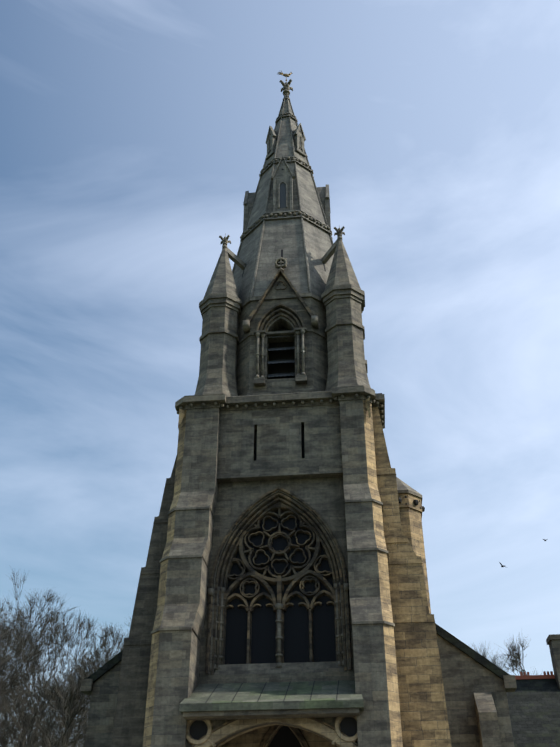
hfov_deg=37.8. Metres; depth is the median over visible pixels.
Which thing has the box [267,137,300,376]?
belfry louvres
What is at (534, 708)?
slate roofs
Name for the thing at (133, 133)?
sky
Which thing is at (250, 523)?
tracery mouldings
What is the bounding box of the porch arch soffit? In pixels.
[186,716,357,746]
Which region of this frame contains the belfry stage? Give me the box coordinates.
[195,239,370,396]
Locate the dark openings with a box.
[190,131,424,746]
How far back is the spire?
43.11 m
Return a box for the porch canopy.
[179,680,363,714]
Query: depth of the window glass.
30.59 m
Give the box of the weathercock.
[278,71,292,81]
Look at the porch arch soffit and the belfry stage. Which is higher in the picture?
the belfry stage
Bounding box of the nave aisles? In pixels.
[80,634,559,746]
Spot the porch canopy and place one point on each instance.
(298, 695)
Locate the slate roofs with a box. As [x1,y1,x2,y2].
[86,623,559,746]
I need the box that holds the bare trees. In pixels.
[0,569,551,746]
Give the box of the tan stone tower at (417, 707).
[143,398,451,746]
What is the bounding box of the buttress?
[111,456,176,746]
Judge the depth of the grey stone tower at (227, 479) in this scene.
31.61 m
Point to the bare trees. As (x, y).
(69, 703)
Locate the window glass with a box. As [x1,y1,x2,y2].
[225,512,335,664]
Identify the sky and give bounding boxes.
[0,0,559,746]
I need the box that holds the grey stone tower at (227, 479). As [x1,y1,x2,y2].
[151,385,421,746]
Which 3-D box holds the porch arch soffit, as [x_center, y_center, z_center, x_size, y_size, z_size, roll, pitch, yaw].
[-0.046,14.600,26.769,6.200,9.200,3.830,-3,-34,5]
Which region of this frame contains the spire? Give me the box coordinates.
[226,94,337,302]
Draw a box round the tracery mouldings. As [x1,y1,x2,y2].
[191,268,357,746]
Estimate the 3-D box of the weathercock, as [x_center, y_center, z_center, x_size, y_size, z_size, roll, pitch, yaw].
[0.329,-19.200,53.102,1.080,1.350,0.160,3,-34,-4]
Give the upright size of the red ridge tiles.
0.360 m
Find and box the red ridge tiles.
[515,671,554,679]

